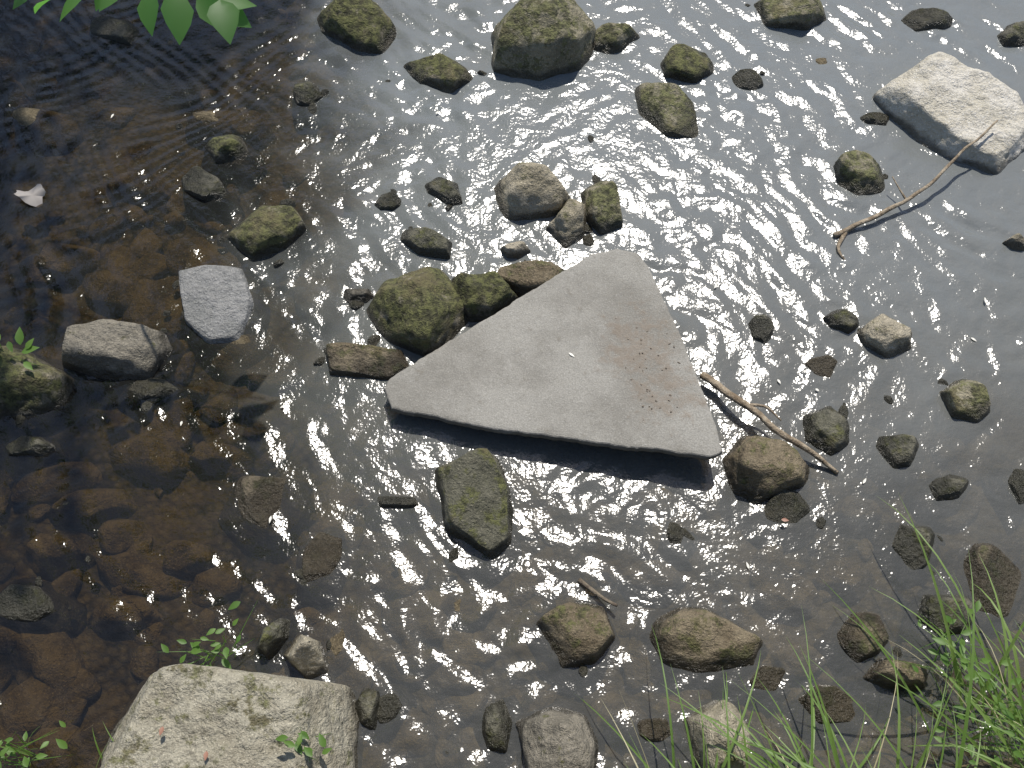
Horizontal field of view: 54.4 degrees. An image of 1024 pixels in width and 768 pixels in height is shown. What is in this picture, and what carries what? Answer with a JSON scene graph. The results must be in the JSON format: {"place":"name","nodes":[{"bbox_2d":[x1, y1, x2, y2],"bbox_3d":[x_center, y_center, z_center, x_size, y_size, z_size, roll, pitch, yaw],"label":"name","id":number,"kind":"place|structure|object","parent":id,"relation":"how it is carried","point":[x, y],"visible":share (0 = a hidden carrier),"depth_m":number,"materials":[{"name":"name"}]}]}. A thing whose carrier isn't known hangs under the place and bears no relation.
{"place":"outdoors","nodes":[
{"label":"outdoors","id":0,"kind":"place"},
{"bbox_2d":[0,725,113,766],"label":"grass","id":1,"kind":"structure","parent":0,"point":[24,752],"depth_m":2.99,"materials":[{"name":"green plant"}]},
{"bbox_2d":[0,720,67,767],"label":"weed plant","id":2,"kind":"object","parent":1,"relation":"on","point":[10,751],"visible":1,"depth_m":2.86,"materials":[{"name":"green plant"}]},
{"bbox_2d":[0,0,1023,767],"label":"stream water","id":3,"kind":"structure","parent":0,"point":[746,204],"depth_m":3.91,"materials":[{"name":"liquid"}]},
{"bbox_2d":[14,184,45,206],"bbox_3d":[-1.942,-0.763,4.012,0.128,0.040,0.099,0,62,0],"label":"dead leaf","id":4,"kind":"object","parent":3,"relation":"on","point":[34,195],"visible":1,"depth_m":4.00,"materials":[{"name":"white plant"}]},
{"bbox_2d":[111,111,986,567],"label":"floating petals","id":5,"kind":"object","parent":3,"relation":"on","point":[573,355],"visible":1,"depth_m":3.57,"materials":[{"name":"white plant"}]},
{"bbox_2d":[576,578,619,608],"bbox_3d":[0.279,0.682,3.234,0.165,0.056,0.019,37,68,18],"label":"driftwood stick","id":6,"kind":"object","parent":3,"relation":"on","point":[581,582],"visible":1,"depth_m":3.23,"materials":[{"name":"brown wood"}]},
{"bbox_2d":[699,370,840,476],"bbox_3d":[0.901,0.139,3.498,0.595,0.093,0.058,38,68,18],"label":"driftwood stick","id":7,"kind":"object","parent":3,"relation":"on","point":[738,400],"visible":1,"depth_m":3.47,"materials":[{"name":"wood"}]},
{"bbox_2d":[834,119,997,258],"bbox_3d":[1.597,-0.818,3.981,0.888,0.148,0.132,-37,68,-18],"label":"driftwood stick","id":8,"kind":"object","parent":3,"relation":"on","point":[843,233],"visible":1,"depth_m":3.96,"materials":[{"name":"wood"}]},
{"bbox_2d":[90,0,1023,767],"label":"ground","id":9,"kind":"structure","parent":0,"point":[722,552],"depth_m":3.44,"materials":[{"name":"gravel"}]},
{"bbox_2d":[13,107,39,125],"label":"submerged rock","id":10,"kind":"object","parent":9,"relation":"on","point":[24,116],"visible":0.2,"depth_m":4.22,"materials":[{"name":"stone"}]},
{"bbox_2d":[0,584,54,621],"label":"rock","id":11,"kind":"object","parent":9,"relation":"on","point":[25,603],"visible":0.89,"depth_m":3.23,"materials":[{"name":"stone"}]},
{"bbox_2d":[5,436,54,455],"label":"rock","id":12,"kind":"object","parent":9,"relation":"on","point":[29,446],"visible":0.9,"depth_m":3.48,"materials":[{"name":"stone"}]},
{"bbox_2d":[0,346,73,417],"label":"mossy boulder","id":13,"kind":"object","parent":9,"relation":"on","point":[42,386],"visible":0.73,"depth_m":3.54,"materials":[{"name":"stone"}]},
{"bbox_2d":[0,327,39,369],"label":"weed plant","id":14,"kind":"object","parent":13,"relation":"on","point":[19,338],"visible":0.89,"depth_m":3.51,"materials":[{"name":"green plant"}]},
{"bbox_2d":[90,16,138,44],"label":"rock","id":15,"kind":"object","parent":9,"relation":"on","point":[119,30],"visible":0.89,"depth_m":4.44,"materials":[{"name":"stone"}]},
{"bbox_2d":[61,319,172,379],"bbox_3d":[-1.465,-0.101,3.691,0.482,0.248,0.310,0,62,0],"label":"rock","id":16,"kind":"object","parent":9,"relation":"on","point":[109,349],"visible":0.81,"depth_m":3.60,"materials":[{"name":"grey stone"}]},
{"bbox_2d":[13,0,255,44],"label":"tree","id":17,"kind":"object","parent":9,"relation":"on","point":[225,19],"visible":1,"depth_m":2.81,"materials":[{"name":"green plant"}]},
{"bbox_2d":[128,378,177,399],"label":"rock","id":18,"kind":"object","parent":9,"relation":"on","point":[145,389],"visible":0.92,"depth_m":3.60,"materials":[{"name":"stone"}]},
{"bbox_2d":[182,166,226,200],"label":"rock","id":19,"kind":"object","parent":9,"relation":"on","point":[200,183],"visible":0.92,"depth_m":4.02,"materials":[{"name":"stone"}]},
{"bbox_2d":[179,265,269,343],"bbox_3d":[-1.126,-0.293,3.832,0.367,0.159,0.470,0,62,0],"label":"flat rock","id":20,"kind":"object","parent":9,"relation":"on","point":[220,304],"visible":0.84,"depth_m":3.77,"materials":[{"name":"grey stone"}]},
{"bbox_2d":[205,134,247,162],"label":"mossy rock","id":21,"kind":"object","parent":9,"relation":"on","point":[226,148],"visible":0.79,"depth_m":4.10,"materials":[{"name":"stone"}]},
{"bbox_2d":[100,664,362,767],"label":"bank boulder","id":22,"kind":"object","parent":9,"relation":"on","point":[226,718],"visible":0.96,"depth_m":2.86,"materials":[{"name":"stone"}]},
{"bbox_2d":[161,601,256,668],"bbox_3d":[-0.904,0.791,3.051,0.350,0.131,0.208,-38,68,-18],"label":"weed plant","id":23,"kind":"object","parent":22,"relation":"on","point":[196,649],"visible":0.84,"depth_m":3.03,"materials":[{"name":"green plant"}]},
{"bbox_2d":[275,731,331,761],"bbox_3d":[-0.578,1.020,2.816,0.163,0.130,0.089,9,62,5],"label":"weed plant","id":24,"kind":"object","parent":22,"relation":"on","point":[297,744],"visible":0.97,"depth_m":2.80,"materials":[{"name":"green plant"}]},
{"bbox_2d":[234,475,311,551],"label":"rock","id":25,"kind":"object","parent":9,"relation":"on","point":[261,500],"visible":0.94,"depth_m":3.41,"materials":[{"name":"brown stone"}]},
{"bbox_2d":[227,205,318,283],"bbox_3d":[-0.964,-0.590,3.963,0.352,0.215,0.293,-38,68,-18],"label":"mossy rock","id":26,"kind":"object","parent":9,"relation":"on","point":[262,238],"visible":0.98,"depth_m":3.89,"materials":[{"name":"stone"}]},
{"bbox_2d":[253,615,307,671],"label":"rock","id":27,"kind":"object","parent":9,"relation":"on","point":[275,637],"visible":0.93,"depth_m":3.18,"materials":[{"name":"stone"}]},
{"bbox_2d":[283,633,335,682],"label":"rock","id":28,"kind":"object","parent":9,"relation":"on","point":[304,656],"visible":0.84,"depth_m":3.11,"materials":[{"name":"beige stone"}]},
{"bbox_2d":[293,81,337,124],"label":"rock","id":29,"kind":"object","parent":9,"relation":"on","point":[307,93],"visible":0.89,"depth_m":4.27,"materials":[{"name":"stone"}]},
{"bbox_2d":[296,526,348,608],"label":"rock","id":30,"kind":"object","parent":9,"relation":"on","point":[322,561],"visible":0.99,"depth_m":3.32,"materials":[{"name":"brown stone"}]},
{"bbox_2d":[309,0,396,73],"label":"mossy rock","id":31,"kind":"object","parent":9,"relation":"on","point":[356,36],"visible":0.9,"depth_m":4.39,"materials":[{"name":"stone"}]},
{"bbox_2d":[342,288,373,320],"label":"rock","id":32,"kind":"object","parent":9,"relation":"on","point":[362,295],"visible":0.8,"depth_m":3.79,"materials":[{"name":"grey stone"}]},
{"bbox_2d":[326,342,408,396],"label":"flat rock","id":33,"kind":"object","parent":9,"relation":"on","point":[346,361],"visible":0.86,"depth_m":3.63,"materials":[{"name":"brown stone"}]},
{"bbox_2d":[355,687,386,742],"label":"rock","id":34,"kind":"object","parent":9,"relation":"on","point":[367,704],"visible":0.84,"depth_m":3.06,"materials":[{"name":"stone"}]},
{"bbox_2d":[374,192,400,210],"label":"rock","id":35,"kind":"object","parent":9,"relation":"on","point":[391,201],"visible":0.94,"depth_m":4.00,"materials":[{"name":"stone"}]},
{"bbox_2d":[374,682,416,738],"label":"rock","id":36,"kind":"object","parent":9,"relation":"on","point":[397,702],"visible":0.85,"depth_m":3.09,"materials":[{"name":"stone"}]},
{"bbox_2d":[362,496,431,528],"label":"rock","id":37,"kind":"object","parent":9,"relation":"on","point":[399,511],"visible":1,"depth_m":3.43,"materials":[{"name":"stone"}]},
{"bbox_2d":[366,266,467,356],"bbox_3d":[-0.344,-0.294,3.763,0.452,0.301,0.427,25,65,12],"label":"mossy rock","id":38,"kind":"object","parent":9,"relation":"on","point":[420,312],"visible":0.77,"depth_m":3.65,"materials":[{"name":"stone"}]},
{"bbox_2d":[384,249,721,459],"bbox_3d":[0.127,-0.122,3.598,1.167,0.110,0.886,0,62,0],"label":"concrete slab","id":39,"kind":"object","parent":38,"relation":"on","point":[515,367],"depth_m":3.53,"materials":[{"name":"grey concrete"}]},
{"bbox_2d":[615,318,680,419],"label":"soil crumbs","id":40,"kind":"object","parent":39,"relation":"on","point":[646,368],"visible":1,"depth_m":3.52,"materials":[{"name":"brown soil"}]},
{"bbox_2d":[394,646,447,687],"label":"submerged rock","id":41,"kind":"object","parent":9,"relation":"on","point":[426,662],"visible":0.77,"depth_m":3.19,"materials":[{"name":"stone"}]},
{"bbox_2d":[400,227,451,259],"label":"rock","id":42,"kind":"object","parent":9,"relation":"on","point":[426,242],"visible":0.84,"depth_m":3.87,"materials":[{"name":"stone"}]},
{"bbox_2d":[404,53,472,92],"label":"mossy rock","id":43,"kind":"object","parent":9,"relation":"on","point":[441,72],"visible":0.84,"depth_m":4.29,"materials":[{"name":"stone"}]},
{"bbox_2d":[425,177,462,205],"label":"rock","id":44,"kind":"object","parent":9,"relation":"on","point":[444,191],"visible":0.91,"depth_m":4.00,"materials":[{"name":"stone"}]},
{"bbox_2d":[421,662,486,700],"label":"submerged rock","id":45,"kind":"object","parent":9,"relation":"on","point":[445,680],"visible":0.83,"depth_m":3.16,"materials":[{"name":"stone"}]},
{"bbox_2d":[440,594,496,631],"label":"submerged rock","id":46,"kind":"object","parent":9,"relation":"on","point":[472,613],"visible":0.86,"depth_m":3.26,"materials":[{"name":"stone"}]},
{"bbox_2d":[425,448,521,579],"bbox_3d":[-0.141,0.432,3.409,0.354,0.234,0.434,0,62,0],"label":"rock","id":47,"kind":"object","parent":9,"relation":"on","point":[472,496],"visible":1,"depth_m":3.35,"materials":[{"name":"stone"}]},
{"bbox_2d":[451,271,517,322],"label":"mossy rock","id":48,"kind":"object","parent":9,"relation":"on","point":[484,296],"visible":0.51,"depth_m":3.70,"materials":[{"name":"stone"}]},
{"bbox_2d":[470,695,523,767],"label":"rock","id":49,"kind":"object","parent":9,"relation":"on","point":[493,726],"visible":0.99,"depth_m":3.06,"materials":[{"name":"stone"}]},
{"bbox_2d":[500,241,530,258],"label":"rock","id":50,"kind":"object","parent":9,"relation":"on","point":[516,250],"visible":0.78,"depth_m":3.87,"materials":[{"name":"beige stone"}]},
{"bbox_2d":[15,4,1020,760],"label":"pebbles","id":51,"kind":"object","parent":9,"relation":"on","point":[689,538],"visible":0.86,"depth_m":3.40,"materials":[{"name":"stone"}]},
{"bbox_2d":[497,260,564,297],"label":"rock","id":52,"kind":"object","parent":9,"relation":"on","point":[521,279],"visible":0.38,"depth_m":3.77,"materials":[{"name":"brown stone"}]},
{"bbox_2d":[494,162,570,220],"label":"rock","id":53,"kind":"object","parent":9,"relation":"on","point":[528,191],"visible":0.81,"depth_m":3.92,"materials":[{"name":"beige stone"}]},
{"bbox_2d":[491,0,595,80],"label":"boulder","id":54,"kind":"object","parent":9,"relation":"on","point":[538,40],"visible":0.81,"depth_m":4.25,"materials":[{"name":"dark brown stone"},{"name":"moss"}]},
{"bbox_2d":[515,697,604,767],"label":"rock","id":55,"kind":"object","parent":9,"relation":"on","point":[564,732],"visible":0.96,"depth_m":2.97,"materials":[{"name":"grey stone"}]},
{"bbox_2d":[546,198,585,248],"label":"rock","id":56,"kind":"object","parent":9,"relation":"on","point":[565,227],"visible":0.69,"depth_m":3.89,"materials":[{"name":"beige stone"}]},
{"bbox_2d":[525,599,619,687],"bbox_3d":[0.216,0.824,3.209,0.292,0.224,0.245,-25,65,-12],"label":"rock","id":57,"kind":"object","parent":9,"relation":"on","point":[565,641],"visible":0.98,"depth_m":3.16,"materials":[{"name":"brown stone"}]},
{"bbox_2d":[581,180,622,234],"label":"rock","id":58,"kind":"object","parent":9,"relation":"on","point":[600,200],"visible":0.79,"depth_m":3.92,"materials":[{"name":"stone"}]},
{"bbox_2d":[593,22,639,53],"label":"rock","id":59,"kind":"object","parent":9,"relation":"on","point":[611,38],"visible":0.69,"depth_m":4.38,"materials":[{"name":"stone"}]},
{"bbox_2d":[597,701,647,748],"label":"submerged rock","id":60,"kind":"object","parent":9,"relation":"on","point":[620,714],"visible":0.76,"depth_m":3.10,"materials":[{"name":"stone"}]},
{"bbox_2d":[608,706,679,753],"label":"rock","id":61,"kind":"object","parent":9,"relation":"on","point":[653,727],"visible":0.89,"depth_m":3.07,"materials":[{"name":"brown stone"}]},
{"bbox_2d":[613,560,687,603],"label":"submerged rock","id":62,"kind":"object","parent":9,"relation":"on","point":[653,582],"visible":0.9,"depth_m":3.32,"materials":[{"name":"stone"}]},
{"bbox_2d":[619,487,698,528],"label":"submerged rock","id":63,"kind":"object","parent":9,"relation":"on","point":[658,504],"visible":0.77,"depth_m":3.44,"materials":[{"name":"stone"}]},
{"bbox_2d":[635,82,697,137],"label":"mossy rock","id":64,"kind":"object","parent":9,"relation":"on","point":[667,109],"visible":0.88,"depth_m":4.19,"materials":[{"name":"stone"}]},
{"bbox_2d":[654,521,687,571],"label":"rock","id":65,"kind":"object","parent":9,"relation":"on","point":[672,547],"visible":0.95,"depth_m":3.36,"materials":[{"name":"stone"}]},
{"bbox_2d":[660,44,713,82],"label":"rock","id":66,"kind":"object","parent":9,"relation":"on","point":[685,63],"visible":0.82,"depth_m":4.31,"materials":[{"name":"stone"}]},
{"bbox_2d":[629,607,768,698],"bbox_3d":[0.619,0.846,3.196,0.470,0.227,0.298,0,62,0],"label":"mossy rock","id":67,"kind":"object","parent":9,"relation":"on","point":[700,647],"visible":0.94,"depth_m":3.14,"materials":[{"name":"brown stone"}]},
{"bbox_2d":[671,698,749,767],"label":"rock","id":68,"kind":"object","parent":9,"relation":"on","point":[712,708],"visible":0.67,"depth_m":2.98,"materials":[{"name":"beige stone"}]},
{"bbox_2d":[732,69,763,90],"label":"rock","id":69,"kind":"object","parent":9,"relation":"on","point":[748,79],"visible":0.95,"depth_m":4.30,"materials":[{"name":"stone"}]},
{"bbox_2d":[709,436,810,523],"bbox_3d":[0.865,0.272,3.478,0.350,0.265,0.309,-20,64,-10],"label":"rock","id":70,"kind":"object","parent":9,"relation":"on","point":[764,470],"visible":0.88,"depth_m":3.40,"materials":[{"name":"brown stone"}]},
{"bbox_2d":[730,666,790,704],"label":"rock","id":71,"kind":"object","parent":9,"relation":"on","point":[774,681],"visible":0.93,"depth_m":3.14,"materials":[{"name":"brown stone"}]},
{"bbox_2d":[748,314,773,343],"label":"rock","id":72,"kind":"object","parent":9,"relation":"on","point":[761,327],"visible":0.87,"depth_m":3.71,"materials":[{"name":"stone"}]},
{"bbox_2d":[741,489,819,551],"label":"rock","id":73,"kind":"object","parent":9,"relation":"on","point":[767,525],"visible":0.94,"depth_m":3.39,"materials":[{"name":"stone"}]},
{"bbox_2d":[159,518,788,759],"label":"fallen leaves","id":74,"kind":"object","parent":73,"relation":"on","point":[161,730],"visible":1,"depth_m":2.81,"materials":[{"name":"red plant"}]},
{"bbox_2d":[745,578,823,619],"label":"submerged rock","id":75,"kind":"object","parent":9,"relation":"on","point":[782,598],"visible":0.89,"depth_m":3.29,"materials":[{"name":"stone"}]},
{"bbox_2d":[754,0,826,30],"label":"mossy rock","id":76,"kind":"object","parent":9,"relation":"on","point":[804,15],"visible":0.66,"depth_m":4.45,"materials":[{"name":"stone"}]},
{"bbox_2d":[770,642,826,683],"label":"submerged rock","id":77,"kind":"object","parent":9,"relation":"on","point":[786,659],"visible":0.62,"depth_m":3.18,"materials":[{"name":"stone"}]},
{"bbox_2d":[574,497,1023,767],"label":"grass","id":78,"kind":"structure","parent":9,"relation":"on","point":[1019,715],"depth_m":2.87,"materials":[{"name":"green plant"}]},
{"bbox_2d":[912,600,1013,732],"bbox_3d":[1.347,0.848,3.019,0.296,0.133,0.350,-12,63,-6],"label":"weed plant","id":79,"kind":"object","parent":78,"relation":"on","point":[945,656],"visible":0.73,"depth_m":3.03,"materials":[{"name":"green plant"}]},
{"bbox_2d":[928,658,1023,767],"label":"weed plant","id":80,"kind":"object","parent":78,"relation":"on","point":[1006,712],"visible":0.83,"depth_m":2.87,"materials":[{"name":"green plant"}]},
{"bbox_2d":[804,355,836,377],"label":"rock","id":81,"kind":"object","parent":9,"relation":"on","point":[824,366],"visible":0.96,"depth_m":3.65,"materials":[{"name":"brown stone"}]},
{"bbox_2d":[815,58,826,63],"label":"submerged rock","id":82,"kind":"object","parent":9,"relation":"on","point":[821,60],"visible":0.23,"depth_m":4.38,"materials":[{"name":"stone"}]},
{"bbox_2d":[798,406,848,469],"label":"rock","id":83,"kind":"object","parent":9,"relation":"on","point":[826,430],"visible":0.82,"depth_m":3.50,"materials":[{"name":"stone"}]},
{"bbox_2d":[783,679,866,743],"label":"rock","id":84,"kind":"object","parent":9,"relation":"on","point":[845,712],"visible":0.86,"depth_m":3.09,"materials":[{"name":"brown stone"}]},
{"bbox_2d":[823,309,858,333],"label":"rock","id":85,"kind":"object","parent":9,"relation":"on","point":[846,321],"visible":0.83,"depth_m":3.72,"materials":[{"name":"stone"}]},
{"bbox_2d":[812,556,875,603],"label":"submerged rock","id":86,"kind":"object","parent":9,"relation":"on","point":[849,580],"visible":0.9,"depth_m":3.32,"materials":[{"name":"stone"}]},
{"bbox_2d":[819,495,882,537],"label":"submerged rock","id":87,"kind":"object","parent":9,"relation":"on","point":[852,516],"visible":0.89,"depth_m":3.43,"materials":[{"name":"stone"}]},
{"bbox_2d":[813,612,890,673],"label":"rock","id":88,"kind":"object","parent":9,"relation":"on","point":[842,644],"visible":0.91,"depth_m":3.18,"materials":[{"name":"brown stone"}]},
{"bbox_2d":[833,150,884,195],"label":"rock","id":89,"kind":"object","parent":9,"relation":"on","point":[858,173],"visible":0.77,"depth_m":4.02,"materials":[{"name":"stone"}]},
{"bbox_2d":[860,112,889,125],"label":"rock","id":90,"kind":"object","parent":9,"relation":"on","point":[876,118],"visible":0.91,"depth_m":4.20,"materials":[{"name":"stone"}]},
{"bbox_2d":[832,656,931,704],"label":"rock","id":91,"kind":"object","parent":9,"relation":"on","point":[866,683],"visible":0.84,"depth_m":3.13,"materials":[{"name":"brown stone"}]},
{"bbox_2d":[857,314,911,357],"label":"rock","id":92,"kind":"object","parent":9,"relation":"on","point":[884,335],"visible":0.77,"depth_m":3.66,"materials":[{"name":"beige stone"}]},
{"bbox_2d":[873,434,921,487],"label":"rock","id":93,"kind":"object","parent":9,"relation":"on","point":[897,451],"visible":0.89,"depth_m":3.48,"materials":[{"name":"stone"}]},
{"bbox_2d":[868,522,940,588],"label":"rock","id":94,"kind":"object","parent":9,"relation":"on","point":[898,551],"visible":0.94,"depth_m":3.33,"materials":[{"name":"stone"}]},
{"bbox_2d":[901,8,952,31],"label":"rock","id":95,"kind":"object","parent":9,"relation":"on","point":[920,19],"visible":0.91,"depth_m":4.47,"materials":[{"name":"stone"}]},
{"bbox_2d":[896,586,974,659],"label":"rock","id":96,"kind":"object","parent":9,"relation":"on","point":[925,603],"visible":0.64,"depth_m":3.23,"materials":[{"name":"stone"}]},
{"bbox_2d":[904,474,971,529],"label":"rock","id":97,"kind":"object","parent":9,"relation":"on","point":[929,501],"visible":0.98,"depth_m":3.44,"materials":[{"name":"stone"}]},
{"bbox_2d":[872,52,1023,174],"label":"pale boulder","id":98,"kind":"object","parent":9,"relation":"on","point":[945,105],"visible":0.81,"depth_m":4.12,"materials":[{"name":"stone"}]},
{"bbox_2d":[939,379,990,422],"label":"rock","id":99,"kind":"object","parent":9,"relation":"on","point":[966,400],"visible":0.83,"depth_m":3.54,"materials":[{"name":"stone"}]},
{"bbox_2d":[935,543,1023,633],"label":"rock","id":100,"kind":"object","parent":9,"relation":"on","point":[1006,575],"visible":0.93,"depth_m":3.27,"materials":[{"name":"brown stone"}]},
{"bbox_2d":[980,468,1023,533],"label":"rock","id":101,"kind":"object","parent":9,"relation":"on","point":[1003,488],"visible":1,"depth_m":3.46,"materials":[{"name":"stone"}]},
{"bbox_2d":[997,21,1023,46],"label":"rock","id":102,"kind":"object","parent":9,"relation":"on","point":[1011,35],"visible":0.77,"depth_m":4.41,"materials":[{"name":"stone"}]},
{"bbox_2d":[1002,233,1023,250],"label":"rock","id":103,"kind":"object","parent":9,"relation":"on","point":[1015,242],"visible":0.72,"depth_m":3.89,"materials":[{"name":"beige stone"}]}
]}

